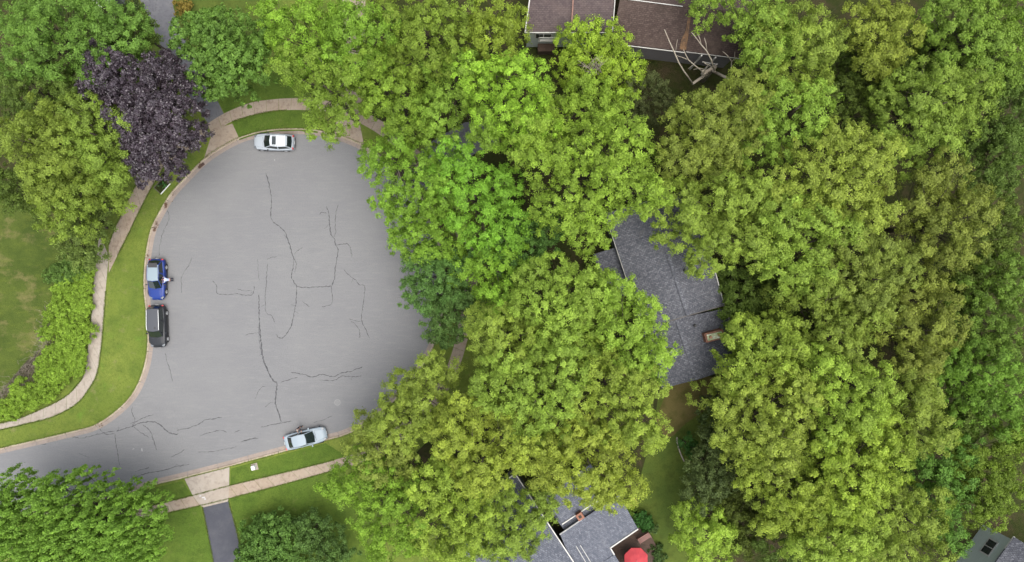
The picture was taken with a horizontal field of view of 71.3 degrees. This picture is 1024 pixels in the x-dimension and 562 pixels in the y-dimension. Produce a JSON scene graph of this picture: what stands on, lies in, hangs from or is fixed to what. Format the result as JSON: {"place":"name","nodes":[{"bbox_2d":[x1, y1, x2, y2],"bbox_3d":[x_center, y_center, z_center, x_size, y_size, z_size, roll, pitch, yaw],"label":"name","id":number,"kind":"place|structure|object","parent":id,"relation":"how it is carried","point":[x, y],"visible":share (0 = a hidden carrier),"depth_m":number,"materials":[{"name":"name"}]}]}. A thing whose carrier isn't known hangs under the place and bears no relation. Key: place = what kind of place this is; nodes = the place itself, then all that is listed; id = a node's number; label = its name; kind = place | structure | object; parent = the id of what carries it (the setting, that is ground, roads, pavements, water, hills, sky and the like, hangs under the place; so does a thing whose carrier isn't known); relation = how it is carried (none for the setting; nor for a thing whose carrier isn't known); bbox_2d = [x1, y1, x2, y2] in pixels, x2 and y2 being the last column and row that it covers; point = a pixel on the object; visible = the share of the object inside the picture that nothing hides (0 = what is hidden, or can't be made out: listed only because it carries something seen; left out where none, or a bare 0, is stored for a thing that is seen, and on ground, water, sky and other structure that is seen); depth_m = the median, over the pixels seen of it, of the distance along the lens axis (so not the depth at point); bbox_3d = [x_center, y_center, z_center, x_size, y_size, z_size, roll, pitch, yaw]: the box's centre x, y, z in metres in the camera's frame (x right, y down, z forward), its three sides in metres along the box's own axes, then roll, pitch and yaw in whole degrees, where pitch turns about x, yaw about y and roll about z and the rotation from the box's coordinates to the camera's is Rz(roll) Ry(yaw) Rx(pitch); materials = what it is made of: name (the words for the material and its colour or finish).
{"place":"outdoors","nodes":[
{"label":"outdoors","id":0,"kind":"place"},
{"bbox_2d":[0,195,64,396],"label":"back lawn","id":1,"kind":"structure","parent":0,"point":[28,253],"depth_m":79.87,"materials":[{"name":"green plant"}]},
{"bbox_2d":[0,238,108,428],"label":"pavement","id":2,"kind":"structure","parent":0,"point":[72,398],"depth_m":79.86,"materials":[{"name":"concrete"}]},
{"bbox_2d":[0,0,118,253],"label":"forest floor","id":3,"kind":"structure","parent":0,"point":[3,159],"depth_m":79.88,"materials":[{"name":"green plant"}]},
{"bbox_2d":[0,49,98,132],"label":"broadleaf tree","id":4,"kind":"object","parent":3,"relation":"on","point":[13,91],"visible":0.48,"depth_m":70.67,"materials":[{"name":"green plant"}]},
{"bbox_2d":[0,91,125,211],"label":"broadleaf tree","id":5,"kind":"object","parent":3,"relation":"on","point":[50,146],"visible":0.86,"depth_m":68.00,"materials":[{"name":"green plant"}]},
{"bbox_2d":[0,0,125,84],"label":"broadleaf tree","id":6,"kind":"object","parent":3,"relation":"on","point":[38,14],"visible":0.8,"depth_m":67.75,"materials":[{"name":"green plant"}]},
{"bbox_2d":[94,506,211,561],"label":"lawn","id":7,"kind":"structure","parent":0,"point":[189,542],"depth_m":79.88,"materials":[{"name":"green plant"}]},
{"bbox_2d":[109,129,207,270],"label":"pavement","id":8,"kind":"structure","parent":0,"point":[118,237],"depth_m":79.86,"materials":[{"name":"concrete"}]},
{"bbox_2d":[74,37,214,190],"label":"purple leaved tree","id":9,"kind":"object","parent":8,"relation":"on","point":[143,108],"visible":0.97,"depth_m":68.42,"materials":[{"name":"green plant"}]},
{"bbox_2d":[140,0,223,122],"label":"driveway","id":10,"kind":"structure","parent":0,"point":[162,12],"depth_m":79.87,"materials":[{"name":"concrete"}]},
{"bbox_2d":[0,131,436,509],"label":"road","id":11,"kind":"structure","parent":0,"point":[287,315],"depth_m":80.00,"materials":[{"name":"grey asphalt"}]},
{"bbox_2d":[0,131,442,514],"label":"gutter","id":12,"kind":"object","parent":11,"relation":"on","point":[158,221],"visible":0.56,"depth_m":79.99,"materials":[{"name":"concrete"}]},
{"bbox_2d":[0,128,443,513],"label":"kerb","id":13,"kind":"structure","parent":11,"relation":"on","point":[144,279],"depth_m":79.87,"materials":[{"name":"concrete"}]},
{"bbox_2d":[202,501,239,561],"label":"driveway","id":14,"kind":"structure","parent":0,"point":[223,535],"depth_m":79.86,"materials":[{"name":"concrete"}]},
{"bbox_2d":[0,0,492,561],"bbox_3d":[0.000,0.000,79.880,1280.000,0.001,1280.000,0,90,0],"label":"ground","id":15,"kind":"structure","parent":0,"point":[124,350],"depth_m":79.88,"materials":[{"name":"green plant"}]},
{"bbox_2d":[0,263,99,421],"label":"hedge","id":16,"kind":"object","parent":15,"relation":"on","point":[69,306],"visible":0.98,"depth_m":78.86,"materials":[{"name":"green plant"}]},
{"bbox_2d":[21,163,137,246],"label":"broadleaf tree","id":17,"kind":"object","parent":15,"relation":"on","point":[61,203],"visible":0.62,"depth_m":70.28,"materials":[{"name":"green plant"}]},
{"bbox_2d":[48,203,118,272],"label":"tree","id":18,"kind":"object","parent":15,"relation":"on","point":[77,259],"visible":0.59,"depth_m":75.78,"materials":[{"name":"green plant"}]},
{"bbox_2d":[0,462,176,561],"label":"maple tree","id":19,"kind":"object","parent":15,"relation":"on","point":[94,532],"visible":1,"depth_m":69.25,"materials":[{"name":"green plant"}]},
{"bbox_2d":[55,85,133,198],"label":"broadleaf tree","id":20,"kind":"object","parent":15,"relation":"on","point":[107,141],"visible":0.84,"depth_m":68.46,"materials":[{"name":"green plant"}]},
{"bbox_2d":[56,0,157,89],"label":"broadleaf tree","id":21,"kind":"object","parent":15,"relation":"on","point":[107,19],"visible":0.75,"depth_m":68.29,"materials":[{"name":"green plant"}]},
{"bbox_2d":[216,72,309,112],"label":"lawn","id":22,"kind":"structure","parent":15,"relation":"on","point":[269,92],"depth_m":79.88,"materials":[{"name":"green plant"}]},
{"bbox_2d":[166,2,278,108],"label":"linden tree","id":23,"kind":"object","parent":22,"relation":"on","point":[219,36],"visible":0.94,"depth_m":68.83,"materials":[{"name":"green plant"}]},
{"bbox_2d":[245,0,348,86],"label":"broadleaf tree","id":24,"kind":"object","parent":15,"relation":"on","point":[282,21],"visible":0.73,"depth_m":66.65,"materials":[{"name":"green plant"}]},
{"bbox_2d":[312,442,439,561],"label":"broadleaf tree","id":25,"kind":"object","parent":15,"relation":"on","point":[383,535],"visible":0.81,"depth_m":69.80,"materials":[{"name":"green plant"}]},
{"bbox_2d":[340,406,420,491],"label":"broadleaf tree","id":26,"kind":"object","parent":15,"relation":"on","point":[369,448],"visible":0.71,"depth_m":69.92,"materials":[{"name":"green plant"}]},
{"bbox_2d":[355,123,456,232],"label":"broadleaf tree","id":27,"kind":"object","parent":15,"relation":"on","point":[405,167],"visible":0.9,"depth_m":68.64,"materials":[{"name":"green plant"}]},
{"bbox_2d":[359,348,467,455],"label":"broadleaf tree","id":28,"kind":"object","parent":15,"relation":"on","point":[419,402],"visible":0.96,"depth_m":68.58,"materials":[{"name":"green plant"}]},
{"bbox_2d":[385,194,477,267],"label":"broadleaf tree","id":29,"kind":"object","parent":15,"relation":"on","point":[434,230],"visible":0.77,"depth_m":70.45,"materials":[{"name":"green plant"}]},
{"bbox_2d":[397,237,476,317],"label":"broadleaf tree","id":30,"kind":"object","parent":15,"relation":"on","point":[431,287],"visible":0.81,"depth_m":71.76,"materials":[{"name":"green plant"}]},
{"bbox_2d":[418,277,487,349],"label":"broadleaf tree","id":31,"kind":"object","parent":15,"relation":"on","point":[441,330],"visible":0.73,"depth_m":72.80,"materials":[{"name":"green plant"}]},
{"bbox_2d":[525,0,750,69],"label":"house","id":32,"kind":"structure","parent":15,"relation":"on","point":[646,23],"depth_m":73.84,"materials":[{"name":"brown"}]},
{"bbox_2d":[233,110,317,139],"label":"lawn","id":33,"kind":"structure","parent":0,"point":[273,120],"depth_m":79.88,"materials":[{"name":"green plant"}]},
{"bbox_2d":[231,443,345,483],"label":"lawn","id":34,"kind":"structure","parent":0,"point":[309,456],"depth_m":79.88,"materials":[{"name":"green plant"}]},
{"bbox_2d":[123,336,467,518],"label":"pavement","id":35,"kind":"structure","parent":0,"point":[238,489],"depth_m":79.86,"materials":[{"name":"concrete"}]},
{"bbox_2d":[230,471,379,561],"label":"lawn","id":36,"kind":"structure","parent":0,"point":[297,498],"depth_m":79.88,"materials":[{"name":"green plant"}]},
{"bbox_2d":[233,505,310,561],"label":"round shrub","id":37,"kind":"object","parent":36,"relation":"on","point":[266,540],"visible":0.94,"depth_m":76.22,"materials":[{"name":"green plant"}]},
{"bbox_2d":[286,506,362,561],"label":"round shrub","id":38,"kind":"object","parent":36,"relation":"on","point":[315,536],"visible":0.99,"depth_m":75.85,"materials":[{"name":"green plant"}]},
{"bbox_2d":[208,98,476,335],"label":"pavement","id":39,"kind":"structure","parent":0,"point":[222,120],"depth_m":79.86,"materials":[{"name":"concrete"}]},
{"bbox_2d":[262,44,371,150],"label":"broadleaf tree","id":40,"kind":"object","parent":39,"relation":"on","point":[337,107],"visible":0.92,"depth_m":66.41,"materials":[{"name":"green plant"}]},
{"bbox_2d":[636,376,722,561],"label":"side lawn","id":41,"kind":"structure","parent":0,"point":[663,471],"depth_m":79.87,"materials":[{"name":"green plant"}]},
{"bbox_2d":[656,376,720,437],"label":"worn lawn","id":42,"kind":"structure","parent":41,"relation":"on","point":[677,411],"depth_m":79.87,"materials":[{"name":"brown soil"}]},
{"bbox_2d":[668,494,741,561],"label":"broadleaf tree","id":43,"kind":"object","parent":41,"relation":"on","point":[712,525],"visible":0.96,"depth_m":72.65,"materials":[{"name":"green plant"}]},
{"bbox_2d":[677,420,749,517],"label":"broadleaf tree","id":44,"kind":"object","parent":41,"relation":"on","point":[705,487],"visible":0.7,"depth_m":72.79,"materials":[{"name":"green plant"}]},
{"bbox_2d":[370,0,1023,561],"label":"forest floor","id":45,"kind":"structure","parent":0,"point":[674,74],"depth_m":79.88,"materials":[{"name":"green plant"}]},
{"bbox_2d":[313,0,402,95],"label":"broadleaf tree","id":46,"kind":"object","parent":45,"relation":"on","point":[357,24],"visible":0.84,"depth_m":66.26,"materials":[{"name":"green plant"}]},
{"bbox_2d":[340,41,446,164],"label":"broadleaf tree","id":47,"kind":"object","parent":45,"relation":"on","point":[397,103],"visible":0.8,"depth_m":67.00,"materials":[{"name":"green plant"}]},
{"bbox_2d":[373,0,476,89],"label":"broadleaf tree","id":48,"kind":"object","parent":45,"relation":"on","point":[416,24],"visible":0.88,"depth_m":66.12,"materials":[{"name":"green plant"}]},
{"bbox_2d":[403,447,504,561],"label":"broadleaf tree","id":49,"kind":"object","parent":45,"relation":"on","point":[441,504],"visible":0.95,"depth_m":68.22,"materials":[{"name":"green plant"}]},
{"bbox_2d":[401,43,509,157],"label":"broadleaf tree","id":50,"kind":"object","parent":45,"relation":"on","point":[442,100],"visible":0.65,"depth_m":67.43,"materials":[{"name":"green plant"}]},
{"bbox_2d":[416,133,532,262],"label":"broadleaf tree","id":51,"kind":"object","parent":45,"relation":"on","point":[487,208],"visible":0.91,"depth_m":68.42,"materials":[{"name":"green plant"}]},
{"bbox_2d":[444,241,533,325],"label":"broadleaf tree","id":52,"kind":"object","parent":45,"relation":"on","point":[488,292],"visible":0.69,"depth_m":69.71,"materials":[{"name":"green plant"}]},
{"bbox_2d":[421,388,558,505],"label":"broadleaf tree","id":53,"kind":"object","parent":45,"relation":"on","point":[487,449],"visible":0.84,"depth_m":66.83,"materials":[{"name":"green plant"}]},
{"bbox_2d":[453,0,533,83],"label":"broadleaf tree","id":54,"kind":"object","parent":45,"relation":"on","point":[486,18],"visible":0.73,"depth_m":67.43,"materials":[{"name":"green plant"}]},
{"bbox_2d":[432,477,569,561],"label":"broadleaf tree","id":55,"kind":"object","parent":45,"relation":"on","point":[537,522],"visible":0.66,"depth_m":71.28,"materials":[{"name":"green plant"}]},
{"bbox_2d":[461,298,554,388],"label":"broadleaf tree","id":56,"kind":"object","parent":45,"relation":"on","point":[481,324],"visible":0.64,"depth_m":66.68,"materials":[{"name":"green plant"}]},
{"bbox_2d":[449,46,567,153],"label":"broadleaf tree","id":57,"kind":"object","parent":45,"relation":"on","point":[508,105],"visible":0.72,"depth_m":65.89,"materials":[{"name":"green plant"}]},
{"bbox_2d":[479,199,565,283],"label":"broadleaf tree","id":58,"kind":"object","parent":45,"relation":"on","point":[541,242],"visible":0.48,"depth_m":70.76,"materials":[{"name":"green plant"}]},
{"bbox_2d":[467,323,600,448],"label":"broadleaf tree","id":59,"kind":"object","parent":45,"relation":"on","point":[527,380],"visible":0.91,"depth_m":65.46,"materials":[{"name":"green plant"}]},
{"bbox_2d":[442,464,637,561],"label":"house","id":60,"kind":"structure","parent":45,"relation":"on","point":[592,535],"depth_m":75.17,"materials":[{"name":"grey stone"}]},
{"bbox_2d":[506,250,626,364],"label":"broadleaf tree","id":61,"kind":"object","parent":45,"relation":"on","point":[561,308],"visible":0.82,"depth_m":66.23,"materials":[{"name":"green plant"}]},
{"bbox_2d":[499,102,675,255],"bbox_3d":[7.350,-9.924,69.930,14.594,20.016,14.423,-18,90,0],"label":"broadleaf tree","id":62,"kind":"object","parent":45,"relation":"on","point":[596,177],"visible":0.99,"depth_m":64.63,"materials":[{"name":"green plant"}]},
{"bbox_2d":[534,68,641,146],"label":"broadleaf tree","id":63,"kind":"object","parent":45,"relation":"on","point":[588,94],"visible":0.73,"depth_m":67.05,"materials":[{"name":"green plant"}]},
{"bbox_2d":[524,409,652,515],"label":"broadleaf tree","id":64,"kind":"object","parent":45,"relation":"on","point":[572,447],"visible":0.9,"depth_m":67.11,"materials":[{"name":"green plant"}]},
{"bbox_2d":[549,14,648,113],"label":"tree","id":65,"kind":"object","parent":45,"relation":"on","point":[575,47],"visible":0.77,"depth_m":71.33,"materials":[{"name":"green plant"}]},
{"bbox_2d":[547,327,673,456],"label":"broadleaf tree","id":66,"kind":"object","parent":45,"relation":"on","point":[614,398],"visible":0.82,"depth_m":66.34,"materials":[{"name":"green plant"}]},
{"bbox_2d":[572,267,686,391],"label":"broadleaf tree","id":67,"kind":"object","parent":45,"relation":"on","point":[634,334],"visible":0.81,"depth_m":67.15,"materials":[{"name":"green plant"}]},
{"bbox_2d":[595,56,677,129],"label":"feathery tree","id":68,"kind":"object","parent":45,"relation":"on","point":[664,102],"visible":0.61,"depth_m":72.71,"materials":[{"name":"green plant"}]},
{"bbox_2d":[593,193,738,387],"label":"house","id":69,"kind":"structure","parent":45,"relation":"on","point":[661,274],"depth_m":73.76,"materials":[{"name":"grey"}]},
{"bbox_2d":[652,64,777,193],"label":"broadleaf tree","id":70,"kind":"object","parent":45,"relation":"on","point":[700,150],"visible":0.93,"depth_m":65.77,"materials":[{"name":"green plant"}]},
{"bbox_2d":[644,161,787,280],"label":"broadleaf tree","id":71,"kind":"object","parent":45,"relation":"on","point":[714,217],"visible":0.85,"depth_m":66.24,"materials":[{"name":"green plant"}]},
{"bbox_2d":[704,480,764,561],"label":"broadleaf tree","id":72,"kind":"object","parent":45,"relation":"on","point":[743,540],"visible":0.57,"depth_m":74.58,"materials":[{"name":"green plant"}]},
{"bbox_2d":[708,255,768,366],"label":"broadleaf tree","id":73,"kind":"object","parent":45,"relation":"on","point":[731,306],"visible":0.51,"depth_m":73.56,"materials":[{"name":"green plant"}]},
{"bbox_2d":[676,0,810,81],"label":"broadleaf tree","id":74,"kind":"object","parent":45,"relation":"on","point":[747,21],"visible":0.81,"depth_m":67.29,"materials":[{"name":"green plant"}]},
{"bbox_2d":[685,356,836,487],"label":"broadleaf tree","id":75,"kind":"object","parent":45,"relation":"on","point":[781,419],"visible":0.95,"depth_m":65.90,"materials":[{"name":"green plant"}]},
{"bbox_2d":[710,307,815,400],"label":"broadleaf tree","id":76,"kind":"object","parent":45,"relation":"on","point":[778,354],"visible":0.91,"depth_m":66.76,"materials":[{"name":"green plant"}]},
{"bbox_2d":[731,452,840,548],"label":"broadleaf tree","id":77,"kind":"object","parent":45,"relation":"on","point":[806,500],"visible":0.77,"depth_m":68.18,"materials":[{"name":"green plant"}]},
{"bbox_2d":[727,74,844,172],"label":"broadleaf tree","id":78,"kind":"object","parent":45,"relation":"on","point":[783,127],"visible":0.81,"depth_m":66.98,"materials":[{"name":"green plant"}]},
{"bbox_2d":[738,0,851,106],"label":"broadleaf tree","id":79,"kind":"object","parent":45,"relation":"on","point":[809,57],"visible":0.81,"depth_m":66.81,"materials":[{"name":"green plant"}]},
{"bbox_2d":[747,184,870,300],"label":"broadleaf tree","id":80,"kind":"object","parent":45,"relation":"on","point":[820,252],"visible":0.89,"depth_m":65.67,"materials":[{"name":"green plant"}]},
{"bbox_2d":[757,266,889,377],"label":"broadleaf tree","id":81,"kind":"object","parent":45,"relation":"on","point":[841,328],"visible":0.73,"depth_m":67.14,"materials":[{"name":"green plant"}]},
{"bbox_2d":[776,482,893,561],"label":"broadleaf tree","id":82,"kind":"object","parent":45,"relation":"on","point":[842,539],"visible":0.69,"depth_m":67.83,"materials":[{"name":"green plant"}]},
{"bbox_2d":[766,113,911,236],"bbox_3d":[30.198,-9.695,70.653,14.379,18.568,11.427,0,90,0],"label":"broadleaf tree","id":83,"kind":"object","parent":45,"relation":"on","point":[827,180],"visible":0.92,"depth_m":64.40,"materials":[{"name":"green plant"}]},
{"bbox_2d":[775,340,907,452],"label":"broadleaf tree","id":84,"kind":"object","parent":45,"relation":"on","point":[843,406],"visible":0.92,"depth_m":65.37,"materials":[{"name":"green plant"}]},
{"bbox_2d":[792,406,919,530],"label":"broadleaf tree","id":85,"kind":"object","parent":45,"relation":"on","point":[869,489],"visible":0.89,"depth_m":66.08,"materials":[{"name":"green plant"}]},
{"bbox_2d":[812,55,918,141],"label":"broadleaf tree","id":86,"kind":"object","parent":45,"relation":"on","point":[843,108],"visible":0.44,"depth_m":71.73,"materials":[{"name":"green plant"}]},
{"bbox_2d":[806,218,925,331],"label":"broadleaf tree","id":87,"kind":"object","parent":45,"relation":"on","point":[889,264],"visible":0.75,"depth_m":66.64,"materials":[{"name":"green plant"}]},
{"bbox_2d":[805,23,949,99],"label":"broadleaf tree","id":88,"kind":"object","parent":45,"relation":"on","point":[846,62],"visible":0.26,"depth_m":72.68,"materials":[{"name":"green plant"}]},
{"bbox_2d":[826,0,929,84],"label":"broadleaf tree","id":89,"kind":"object","parent":45,"relation":"on","point":[897,26],"visible":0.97,"depth_m":67.33,"materials":[{"name":"green plant"}]},
{"bbox_2d":[852,471,960,561],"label":"broadleaf tree","id":90,"kind":"object","parent":45,"relation":"on","point":[916,513],"visible":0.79,"depth_m":68.90,"materials":[{"name":"green plant"}]},
{"bbox_2d":[852,362,963,461],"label":"broadleaf tree","id":91,"kind":"object","parent":45,"relation":"on","point":[918,408],"visible":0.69,"depth_m":67.24,"materials":[{"name":"green plant"}]},
{"bbox_2d":[853,265,974,383],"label":"broadleaf tree","id":92,"kind":"object","parent":45,"relation":"on","point":[928,347],"visible":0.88,"depth_m":67.84,"materials":[{"name":"green plant"}]},
{"bbox_2d":[861,54,1004,181],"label":"broadleaf tree","id":93,"kind":"object","parent":45,"relation":"on","point":[925,111],"visible":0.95,"depth_m":67.04,"materials":[{"name":"green plant"}]},
{"bbox_2d":[878,144,1007,279],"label":"broadleaf tree","id":94,"kind":"object","parent":45,"relation":"on","point":[935,223],"visible":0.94,"depth_m":66.91,"materials":[{"name":"green plant"}]},
{"bbox_2d":[897,423,988,558],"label":"broadleaf tree","id":95,"kind":"object","parent":45,"relation":"on","point":[942,478],"visible":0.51,"depth_m":70.98,"materials":[{"name":"green plant"}]},
{"bbox_2d":[917,258,1001,442],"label":"broadleaf tree","id":96,"kind":"object","parent":45,"relation":"on","point":[970,416],"visible":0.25,"depth_m":72.13,"materials":[{"name":"green plant"}]},
{"bbox_2d":[907,0,1023,97],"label":"broadleaf tree","id":97,"kind":"object","parent":45,"relation":"on","point":[1001,37],"visible":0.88,"depth_m":67.48,"materials":[{"name":"green plant"}]},
{"bbox_2d":[922,337,1023,444],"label":"broadleaf tree","id":98,"kind":"object","parent":45,"relation":"on","point":[998,405],"visible":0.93,"depth_m":69.53,"materials":[{"name":"green plant"}]},
{"bbox_2d":[935,242,1023,363],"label":"broadleaf tree","id":99,"kind":"object","parent":45,"relation":"on","point":[1004,324],"visible":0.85,"depth_m":70.27,"materials":[{"name":"green plant"}]},
{"bbox_2d":[939,403,1023,534],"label":"broadleaf tree","id":100,"kind":"object","parent":45,"relation":"on","point":[989,506],"visible":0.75,"depth_m":70.08,"materials":[{"name":"green plant"}]},
{"bbox_2d":[953,60,1023,203],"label":"broadleaf tree","id":101,"kind":"object","parent":45,"relation":"on","point":[1007,132],"visible":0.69,"depth_m":71.56,"materials":[{"name":"green plant"}]},
{"bbox_2d":[956,525,1023,561],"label":"house","id":102,"kind":"structure","parent":45,"relation":"on","point":[987,546],"depth_m":76.59,"materials":[{"name":"grey"}]},
{"bbox_2d":[963,192,1023,282],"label":"broadleaf tree","id":103,"kind":"object","parent":45,"relation":"on","point":[1007,239],"visible":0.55,"depth_m":71.28,"materials":[{"name":"green plant"}]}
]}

